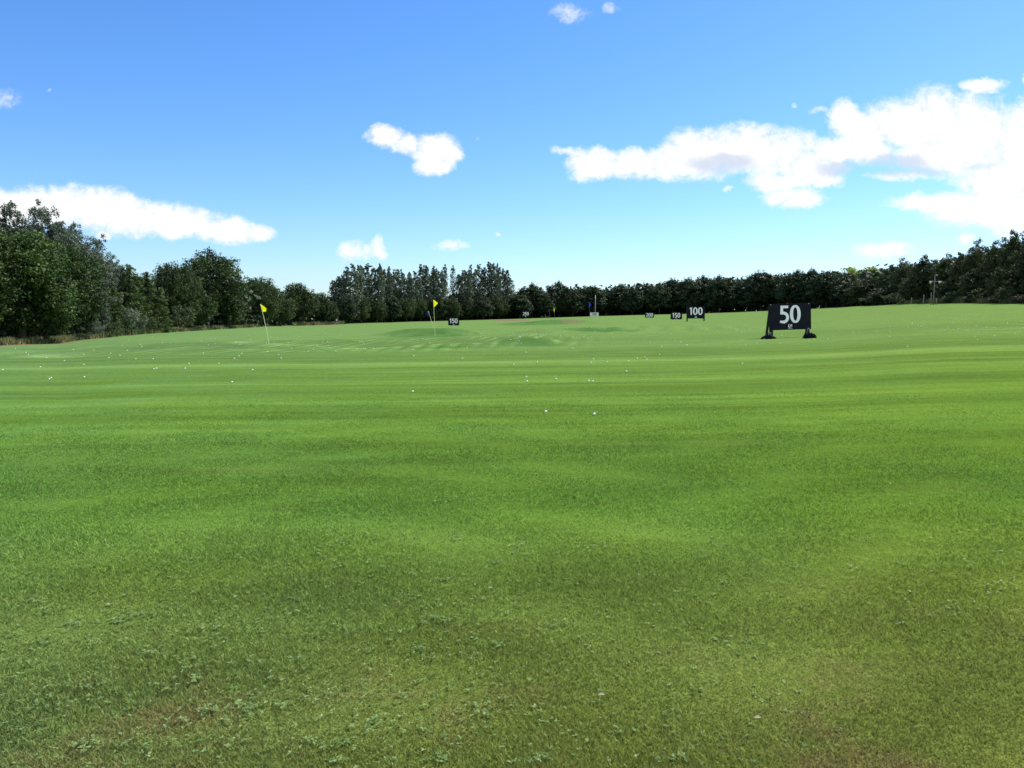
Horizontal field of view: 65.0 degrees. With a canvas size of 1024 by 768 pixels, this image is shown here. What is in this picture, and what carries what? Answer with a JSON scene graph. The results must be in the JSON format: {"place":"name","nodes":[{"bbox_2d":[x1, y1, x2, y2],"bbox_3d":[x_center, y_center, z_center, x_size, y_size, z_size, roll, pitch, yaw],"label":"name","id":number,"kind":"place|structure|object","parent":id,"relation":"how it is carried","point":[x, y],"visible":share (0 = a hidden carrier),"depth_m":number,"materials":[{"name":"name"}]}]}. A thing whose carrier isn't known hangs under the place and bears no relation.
{"place":"outdoors","nodes":[
{"label":"outdoors","id":0,"kind":"place"},
{"bbox_2d":[0,303,1023,767],"bbox_3d":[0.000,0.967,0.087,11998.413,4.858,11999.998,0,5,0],"label":"ground","id":1,"kind":"structure","parent":0,"point":[938,353],"depth_m":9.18,"materials":[{"name":"green plant"}]},
{"bbox_2d":[0,247,30,320],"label":"broadleaf tree","id":2,"kind":"object","parent":1,"relation":"on","point":[3,282],"visible":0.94,"depth_m":53.33,"materials":[{"name":"green plant"}]},
{"bbox_2d":[0,200,40,336],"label":"willow tree","id":3,"kind":"object","parent":1,"relation":"on","point":[15,222],"visible":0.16,"depth_m":65.31,"materials":[{"name":"green plant"}]},
{"bbox_2d":[21,199,52,336],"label":"willow tree","id":4,"kind":"object","parent":1,"relation":"on","point":[40,215],"visible":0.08,"depth_m":68.85,"materials":[{"name":"green plant"}]},
{"bbox_2d":[0,225,82,339],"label":"broadleaf tree","id":5,"kind":"object","parent":1,"relation":"on","point":[30,255],"visible":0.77,"depth_m":56.02,"materials":[{"name":"green plant"}]},
{"bbox_2d":[12,267,88,338],"bbox_3d":[-33.697,-5.689,58.482,5.258,5.801,5.195,4,7,40],"label":"broadleaf tree","id":6,"kind":"object","parent":1,"relation":"on","point":[48,329],"visible":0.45,"depth_m":57.34,"materials":[{"name":"green plant"}]},
{"bbox_2d":[32,206,92,335],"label":"willow tree","id":7,"kind":"object","parent":1,"relation":"on","point":[59,233],"visible":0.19,"depth_m":69.70,"materials":[{"name":"green plant"}]},
{"bbox_2d":[47,244,111,335],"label":"broadleaf tree","id":8,"kind":"object","parent":1,"relation":"on","point":[80,268],"visible":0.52,"depth_m":65.09,"materials":[{"name":"green plant"}]},
{"bbox_2d":[66,221,99,333],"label":"willow tree","id":9,"kind":"object","parent":1,"relation":"on","point":[83,247],"visible":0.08,"depth_m":75.95,"materials":[{"name":"green plant"}]},
{"bbox_2d":[87,317,104,338],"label":"willow shrub","id":10,"kind":"object","parent":1,"relation":"on","point":[95,327],"visible":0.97,"depth_m":66.56,"materials":[{"name":"green plant"}]},
{"bbox_2d":[85,273,116,333],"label":"willow tree","id":11,"kind":"object","parent":1,"relation":"on","point":[105,318],"visible":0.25,"depth_m":71.87,"materials":[{"name":"green plant"}]},
{"bbox_2d":[87,234,123,330],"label":"willow tree","id":12,"kind":"object","parent":1,"relation":"on","point":[110,274],"visible":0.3,"depth_m":80.06,"materials":[{"name":"green plant"}]},
{"bbox_2d":[98,252,131,308],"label":"willow tree","id":13,"kind":"object","parent":1,"relation":"on","point":[119,270],"visible":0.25,"depth_m":85.72,"materials":[{"name":"green plant"}]},
{"bbox_2d":[106,320,124,336],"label":"shrub","id":14,"kind":"object","parent":1,"relation":"on","point":[115,330],"visible":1,"depth_m":72.37,"materials":[{"name":"green plant"}]},
{"bbox_2d":[101,287,132,335],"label":"spruce tree","id":15,"kind":"object","parent":1,"relation":"on","point":[114,311],"visible":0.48,"depth_m":76.25,"materials":[{"name":"green plant"}]},
{"bbox_2d":[115,306,149,334],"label":"willow shrub","id":16,"kind":"object","parent":1,"relation":"on","point":[130,314],"visible":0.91,"depth_m":77.23,"materials":[{"name":"green plant"}]},
{"bbox_2d":[116,264,152,329],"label":"spruce tree","id":17,"kind":"object","parent":1,"relation":"on","point":[132,303],"visible":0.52,"depth_m":85.56,"materials":[{"name":"green plant"}]},
{"bbox_2d":[135,271,163,329],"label":"spruce tree","id":18,"kind":"object","parent":1,"relation":"on","point":[149,294],"visible":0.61,"depth_m":88.60,"materials":[{"name":"green plant"}]},
{"bbox_2d":[142,316,159,332],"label":"shrub","id":19,"kind":"object","parent":1,"relation":"on","point":[150,321],"visible":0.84,"depth_m":84.17,"materials":[{"name":"green plant"}]},
{"bbox_2d":[151,287,174,332],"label":"spruce tree","id":20,"kind":"object","parent":1,"relation":"on","point":[160,294],"visible":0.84,"depth_m":89.52,"materials":[{"name":"green plant"}]},
{"bbox_2d":[149,260,202,326],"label":"oak tree","id":21,"kind":"object","parent":1,"relation":"on","point":[175,280],"visible":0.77,"depth_m":100.64,"materials":[{"name":"green plant"}]},
{"bbox_2d":[170,304,197,331],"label":"shrub","id":22,"kind":"object","parent":1,"relation":"on","point":[179,317],"visible":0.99,"depth_m":95.16,"materials":[{"name":"green plant"}]},
{"bbox_2d":[169,287,218,326],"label":"broadleaf tree","id":23,"kind":"object","parent":1,"relation":"on","point":[203,304],"visible":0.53,"depth_m":102.73,"materials":[{"name":"green plant"}]},
{"bbox_2d":[180,246,249,324],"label":"oak tree","id":24,"kind":"object","parent":1,"relation":"on","point":[222,272],"visible":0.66,"depth_m":118.41,"materials":[{"name":"green plant"}]},
{"bbox_2d":[211,295,251,325],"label":"broadleaf tree","id":25,"kind":"object","parent":1,"relation":"on","point":[230,316],"visible":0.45,"depth_m":120.28,"materials":[{"name":"green plant"}]},
{"bbox_2d":[243,276,287,325],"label":"oak tree","id":26,"kind":"object","parent":1,"relation":"on","point":[268,291],"visible":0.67,"depth_m":148.89,"materials":[{"name":"green plant"}]},
{"bbox_2d":[271,297,297,325],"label":"broadleaf tree","id":27,"kind":"object","parent":1,"relation":"on","point":[289,311],"visible":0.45,"depth_m":161.26,"materials":[{"name":"green plant"}]},
{"bbox_2d":[279,282,320,321],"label":"broadleaf tree","id":28,"kind":"object","parent":1,"relation":"on","point":[305,300],"visible":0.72,"depth_m":178.33,"materials":[{"name":"green plant"}]},
{"bbox_2d":[311,292,334,321],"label":"broadleaf tree","id":29,"kind":"object","parent":1,"relation":"on","point":[324,303],"visible":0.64,"depth_m":199.98,"materials":[{"name":"green plant"}]},
{"bbox_2d":[325,302,339,321],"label":"broadleaf tree","id":30,"kind":"object","parent":1,"relation":"on","point":[336,313],"visible":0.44,"depth_m":203.19,"materials":[{"name":"green plant"}]},
{"bbox_2d":[327,276,349,301],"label":"poplar tree","id":31,"kind":"object","parent":1,"relation":"on","point":[334,288],"visible":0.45,"depth_m":218.71,"materials":[{"name":"green plant"}]},
{"bbox_2d":[336,293,358,323],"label":"broadleaf tree","id":32,"kind":"object","parent":1,"relation":"on","point":[345,306],"visible":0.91,"depth_m":209.22,"materials":[{"name":"green plant"}]},
{"bbox_2d":[339,263,365,322],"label":"poplar tree","id":33,"kind":"object","parent":1,"relation":"on","point":[357,280],"visible":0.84,"depth_m":217.35,"materials":[{"name":"green plant"}]},
{"bbox_2d":[353,296,371,322],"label":"broadleaf tree","id":34,"kind":"object","parent":1,"relation":"on","point":[364,314],"visible":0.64,"depth_m":219.69,"materials":[{"name":"green plant"}]},
{"bbox_2d":[357,263,386,322],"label":"poplar tree","id":35,"kind":"object","parent":1,"relation":"on","point":[370,283],"visible":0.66,"depth_m":230.41,"materials":[{"name":"green plant"}]},
{"bbox_2d":[369,299,387,322],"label":"broadleaf tree","id":36,"kind":"object","parent":1,"relation":"on","point":[377,304],"visible":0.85,"depth_m":229.80,"materials":[{"name":"green plant"}]},
{"bbox_2d":[372,266,394,321],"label":"poplar tree","id":37,"kind":"object","parent":1,"relation":"on","point":[388,289],"visible":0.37,"depth_m":237.25,"materials":[{"name":"green plant"}]},
{"bbox_2d":[384,293,403,321],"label":"broadleaf tree","id":38,"kind":"object","parent":1,"relation":"on","point":[394,310],"visible":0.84,"depth_m":234.04,"materials":[{"name":"green plant"}]},
{"bbox_2d":[386,269,410,318],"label":"poplar tree","id":39,"kind":"object","parent":1,"relation":"on","point":[399,278],"visible":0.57,"depth_m":246.26,"materials":[{"name":"green plant"}]},
{"bbox_2d":[397,297,417,321],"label":"broadleaf tree","id":40,"kind":"object","parent":1,"relation":"on","point":[408,308],"visible":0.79,"depth_m":240.99,"materials":[{"name":"green plant"}]},
{"bbox_2d":[404,272,422,320],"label":"poplar tree","id":41,"kind":"object","parent":1,"relation":"on","point":[411,286],"visible":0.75,"depth_m":247.84,"materials":[{"name":"green plant"}]},
{"bbox_2d":[414,299,430,320],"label":"broadleaf tree","id":42,"kind":"object","parent":1,"relation":"on","point":[422,311],"visible":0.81,"depth_m":247.92,"materials":[{"name":"green plant"}]},
{"bbox_2d":[413,264,437,320],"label":"poplar tree","id":43,"kind":"object","parent":1,"relation":"on","point":[425,278],"visible":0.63,"depth_m":253.25,"materials":[{"name":"green plant"}]},
{"bbox_2d":[427,294,447,320],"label":"broadleaf tree","id":44,"kind":"object","parent":1,"relation":"on","point":[439,308],"visible":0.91,"depth_m":249.64,"materials":[{"name":"green plant"}]},
{"bbox_2d":[431,268,448,320],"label":"poplar tree","id":45,"kind":"object","parent":1,"relation":"on","point":[440,285],"visible":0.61,"depth_m":256.23,"materials":[{"name":"green plant"}]},
{"bbox_2d":[449,265,455,299],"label":"poplar tree","id":46,"kind":"object","parent":1,"relation":"on","point":[452,286],"visible":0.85,"depth_m":262.79,"materials":[{"name":"green plant"}]},
{"bbox_2d":[443,298,462,318],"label":"broadleaf tree","id":47,"kind":"object","parent":1,"relation":"on","point":[453,309],"visible":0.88,"depth_m":257.08,"materials":[{"name":"green plant"}]},
{"bbox_2d":[453,270,475,319],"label":"poplar tree","id":48,"kind":"object","parent":1,"relation":"on","point":[464,291],"visible":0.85,"depth_m":263.46,"materials":[{"name":"green plant"}]},
{"bbox_2d":[457,300,475,319],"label":"broadleaf tree","id":49,"kind":"object","parent":1,"relation":"on","point":[468,306],"visible":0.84,"depth_m":262.53,"materials":[{"name":"green plant"}]},
{"bbox_2d":[465,264,488,319],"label":"poplar tree","id":50,"kind":"object","parent":1,"relation":"on","point":[477,284],"visible":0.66,"depth_m":270.73,"materials":[{"name":"green plant"}]},
{"bbox_2d":[472,294,494,319],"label":"broadleaf tree","id":51,"kind":"object","parent":1,"relation":"on","point":[483,306],"visible":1,"depth_m":262.84,"materials":[{"name":"green plant"}]},
{"bbox_2d":[479,262,502,318],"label":"poplar tree","id":52,"kind":"object","parent":1,"relation":"on","point":[494,277],"visible":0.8,"depth_m":271.07,"materials":[{"name":"green plant"}]},
{"bbox_2d":[489,297,510,318],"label":"broadleaf tree","id":53,"kind":"object","parent":1,"relation":"on","point":[503,308],"visible":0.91,"depth_m":269.19,"materials":[{"name":"green plant"}]},
{"bbox_2d":[495,268,511,316],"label":"poplar tree","id":54,"kind":"object","parent":1,"relation":"on","point":[505,291],"visible":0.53,"depth_m":277.45,"materials":[{"name":"green plant"}]},
{"bbox_2d":[0,467,1021,767],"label":"clover weeds","id":55,"kind":"object","parent":1,"relation":"on","point":[422,727],"visible":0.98,"depth_m":3.67,"materials":[{"name":"green plant"}]},
{"bbox_2d":[0,245,1023,337],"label":"woodland","id":56,"kind":"object","parent":1,"relation":"on","point":[248,317],"visible":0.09,"depth_m":198.09,"materials":[{"name":"green plant"}]},
{"bbox_2d":[0,295,1023,344],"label":"rough grass","id":57,"kind":"structure","parent":1,"relation":"on","point":[10,340],"depth_m":95.13,"materials":[{"name":"green plant"}]},
{"bbox_2d":[506,293,533,318],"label":"broadleaf tree","id":58,"kind":"object","parent":1,"relation":"on","point":[518,303],"visible":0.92,"depth_m":272.84,"materials":[{"name":"green plant"}]},
{"bbox_2d":[517,282,550,317],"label":"tree","id":59,"kind":"object","parent":1,"relation":"on","point":[531,291],"visible":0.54,"depth_m":278.39,"materials":[{"name":"green plant"}]},
{"bbox_2d":[532,292,558,317],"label":"broadleaf tree","id":60,"kind":"object","parent":1,"relation":"on","point":[547,303],"visible":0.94,"depth_m":277.26,"materials":[{"name":"green plant"}]},
{"bbox_2d":[545,279,573,316],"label":"tree","id":61,"kind":"object","parent":1,"relation":"on","point":[560,292],"visible":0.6,"depth_m":283.02,"materials":[{"name":"green plant"}]},
{"bbox_2d":[559,288,586,316],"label":"broadleaf tree","id":62,"kind":"object","parent":1,"relation":"on","point":[570,298],"visible":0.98,"depth_m":280.95,"materials":[{"name":"green plant"}]},
{"bbox_2d":[581,285,608,312],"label":"tree","id":63,"kind":"object","parent":1,"relation":"on","point":[592,292],"visible":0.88,"depth_m":284.14,"materials":[{"name":"green plant"}]},
{"bbox_2d":[596,290,614,315],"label":"broadleaf tree","id":64,"kind":"object","parent":1,"relation":"on","point":[610,299],"visible":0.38,"depth_m":289.63,"materials":[{"name":"green plant"}]},
{"bbox_2d":[606,284,632,314],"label":"broadleaf tree","id":65,"kind":"object","parent":1,"relation":"on","point":[617,293],"visible":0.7,"depth_m":287.31,"materials":[{"name":"green plant"}]},
{"bbox_2d":[617,287,645,314],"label":"broadleaf tree","id":66,"kind":"object","parent":1,"relation":"on","point":[636,302],"visible":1,"depth_m":283.43,"materials":[{"name":"green plant"}]},
{"bbox_2d":[634,282,657,314],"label":"pine tree","id":67,"kind":"object","parent":1,"relation":"on","point":[647,287],"visible":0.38,"depth_m":287.62,"materials":[{"name":"green plant"}]},
{"bbox_2d":[643,282,677,314],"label":"tree","id":68,"kind":"object","parent":1,"relation":"on","point":[662,292],"visible":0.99,"depth_m":282.57,"materials":[{"name":"green plant"}]},
{"bbox_2d":[656,277,690,312],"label":"tree","id":69,"kind":"object","parent":1,"relation":"on","point":[674,284],"visible":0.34,"depth_m":285.93,"materials":[{"name":"green plant"}]},
{"bbox_2d":[673,276,706,309],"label":"pine tree","id":70,"kind":"object","parent":1,"relation":"on","point":[690,285],"visible":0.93,"depth_m":281.19,"materials":[{"name":"green plant"}]},
{"bbox_2d":[686,306,704,320],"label":"distance sign","id":71,"kind":"object","parent":1,"relation":"on","point":[695,312],"visible":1,"depth_m":111.37,"materials":[{"name":"black paint"}]},
{"bbox_2d":[687,275,715,309],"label":"pine tree","id":72,"kind":"object","parent":1,"relation":"on","point":[703,280],"visible":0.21,"depth_m":283.34,"materials":[{"name":"green plant"}]},
{"bbox_2d":[700,273,731,312],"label":"pine tree","id":73,"kind":"object","parent":1,"relation":"on","point":[711,296],"visible":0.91,"depth_m":274.39,"materials":[{"name":"green plant"}]},
{"bbox_2d":[717,279,741,311],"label":"pine tree","id":74,"kind":"object","parent":1,"relation":"on","point":[732,283],"visible":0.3,"depth_m":273.79,"materials":[{"name":"green plant"}]},
{"bbox_2d":[728,275,757,311],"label":"pine tree","id":75,"kind":"object","parent":1,"relation":"on","point":[736,293],"visible":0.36,"depth_m":264.69,"materials":[{"name":"green plant"}]},
{"bbox_2d":[740,269,777,310],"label":"pine tree","id":76,"kind":"object","parent":1,"relation":"on","point":[752,289],"visible":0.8,"depth_m":254.15,"materials":[{"name":"green plant"}]},
{"bbox_2d":[757,273,789,303],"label":"pine tree","id":77,"kind":"object","parent":1,"relation":"on","point":[774,281],"visible":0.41,"depth_m":250.77,"materials":[{"name":"green plant"}]},
{"bbox_2d":[765,303,810,335],"bbox_3d":[14.945,-3.402,43.596,2.264,1.957,0.851,-2,3,-1],"label":"distance sign","id":78,"kind":"object","parent":1,"relation":"on","point":[789,316],"visible":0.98,"depth_m":43.17,"materials":[{"name":"black paint"}]},
{"bbox_2d":[773,269,804,302],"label":"pine tree","id":79,"kind":"object","parent":1,"relation":"on","point":[787,288],"visible":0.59,"depth_m":235.93,"materials":[{"name":"green plant"}]},
{"bbox_2d":[791,267,823,302],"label":"pine tree","id":80,"kind":"object","parent":1,"relation":"on","point":[803,289],"visible":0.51,"depth_m":230.94,"materials":[{"name":"green plant"}]},
{"bbox_2d":[806,270,839,307],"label":"pine tree","id":81,"kind":"object","parent":1,"relation":"on","point":[817,288],"visible":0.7,"depth_m":217.60,"materials":[{"name":"green plant"}]},
{"bbox_2d":[826,271,851,305],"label":"pine tree","id":82,"kind":"object","parent":1,"relation":"on","point":[838,280],"visible":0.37,"depth_m":212.57,"materials":[{"name":"green plant"}]},
{"bbox_2d":[833,279,860,305],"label":"pine tree","id":83,"kind":"object","parent":1,"relation":"on","point":[846,285],"visible":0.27,"depth_m":201.50,"materials":[{"name":"green plant"}]},
{"bbox_2d":[843,280,873,305],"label":"broadleaf tree","id":84,"kind":"object","parent":1,"relation":"on","point":[854,297],"visible":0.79,"depth_m":195.20,"materials":[{"name":"green plant"}]},
{"bbox_2d":[852,276,876,305],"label":"pine tree","id":85,"kind":"object","parent":1,"relation":"on","point":[871,289],"visible":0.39,"depth_m":194.23,"materials":[{"name":"green plant"}]},
{"bbox_2d":[866,288,894,304],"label":"broadleaf tree","id":86,"kind":"object","parent":1,"relation":"on","point":[875,296],"visible":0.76,"depth_m":177.62,"materials":[{"name":"green plant"}]},
{"bbox_2d":[875,264,897,304],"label":"broadleaf tree","id":87,"kind":"object","parent":1,"relation":"on","point":[878,278],"visible":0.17,"depth_m":188.03,"materials":[{"name":"green plant"}]},
{"bbox_2d":[880,292,902,302],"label":"shrub","id":88,"kind":"object","parent":1,"relation":"on","point":[889,298],"visible":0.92,"depth_m":170.71,"materials":[{"name":"green plant"}]},
{"bbox_2d":[887,256,913,299],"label":"broadleaf tree","id":89,"kind":"object","parent":1,"relation":"on","point":[901,272],"visible":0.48,"depth_m":175.90,"materials":[{"name":"green plant"}]},
{"bbox_2d":[896,275,923,302],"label":"broadleaf tree","id":90,"kind":"object","parent":1,"relation":"on","point":[905,289],"visible":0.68,"depth_m":162.27,"materials":[{"name":"green plant"}]},
{"bbox_2d":[907,254,938,299],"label":"broadleaf tree","id":91,"kind":"object","parent":1,"relation":"on","point":[922,269],"visible":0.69,"depth_m":159.72,"materials":[{"name":"green plant"}]},
{"bbox_2d":[928,252,955,295],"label":"broadleaf tree","id":92,"kind":"object","parent":1,"relation":"on","point":[937,271],"visible":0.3,"depth_m":150.44,"materials":[{"name":"green plant"}]},
{"bbox_2d":[933,278,959,299],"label":"broadleaf tree","id":93,"kind":"object","parent":1,"relation":"on","point":[942,291],"visible":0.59,"depth_m":141.44,"materials":[{"name":"green plant"}]},
{"bbox_2d":[946,252,968,295],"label":"broadleaf tree","id":94,"kind":"object","parent":1,"relation":"on","point":[953,274],"visible":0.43,"depth_m":140.01,"materials":[{"name":"green plant"}]},
{"bbox_2d":[957,237,987,285],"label":"broadleaf tree","id":95,"kind":"object","parent":1,"relation":"on","point":[975,254],"visible":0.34,"depth_m":136.29,"materials":[{"name":"green plant"}]},
{"bbox_2d":[955,268,991,297],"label":"broadleaf tree","id":96,"kind":"object","parent":1,"relation":"on","point":[970,278],"visible":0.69,"depth_m":129.94,"materials":[{"name":"green plant"}]},
{"bbox_2d":[964,288,994,299],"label":"shrub","id":97,"kind":"object","parent":1,"relation":"on","point":[975,291],"visible":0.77,"depth_m":126.59,"materials":[{"name":"green plant"}]},
{"bbox_2d":[979,239,1003,280],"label":"broadleaf tree","id":98,"kind":"object","parent":1,"relation":"on","point":[990,260],"visible":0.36,"depth_m":130.82,"materials":[{"name":"green plant"}]},
{"bbox_2d":[985,267,1020,296],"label":"broadleaf tree","id":99,"kind":"object","parent":1,"relation":"on","point":[995,281],"visible":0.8,"depth_m":121.35,"materials":[{"name":"green plant"}]},
{"bbox_2d":[993,286,1019,299],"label":"shrub","id":100,"kind":"object","parent":1,"relation":"on","point":[1008,291],"visible":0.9,"depth_m":118.36,"materials":[{"name":"green plant"}]},
{"bbox_2d":[994,229,1023,298],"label":"broadleaf tree","id":101,"kind":"object","parent":1,"relation":"on","point":[1013,244],"visible":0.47,"depth_m":124.49,"materials":[{"name":"green plant"}]},
{"bbox_2d":[1007,241,1023,295],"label":"broadleaf tree","id":102,"kind":"object","parent":1,"relation":"on","point":[1018,266],"visible":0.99,"depth_m":117.55,"materials":[{"name":"green plant"}]},
{"bbox_2d":[0,0,1023,310],"label":"sky","id":103,"kind":"structure","parent":0,"point":[588,143],"materials":[{"name":"blue"}]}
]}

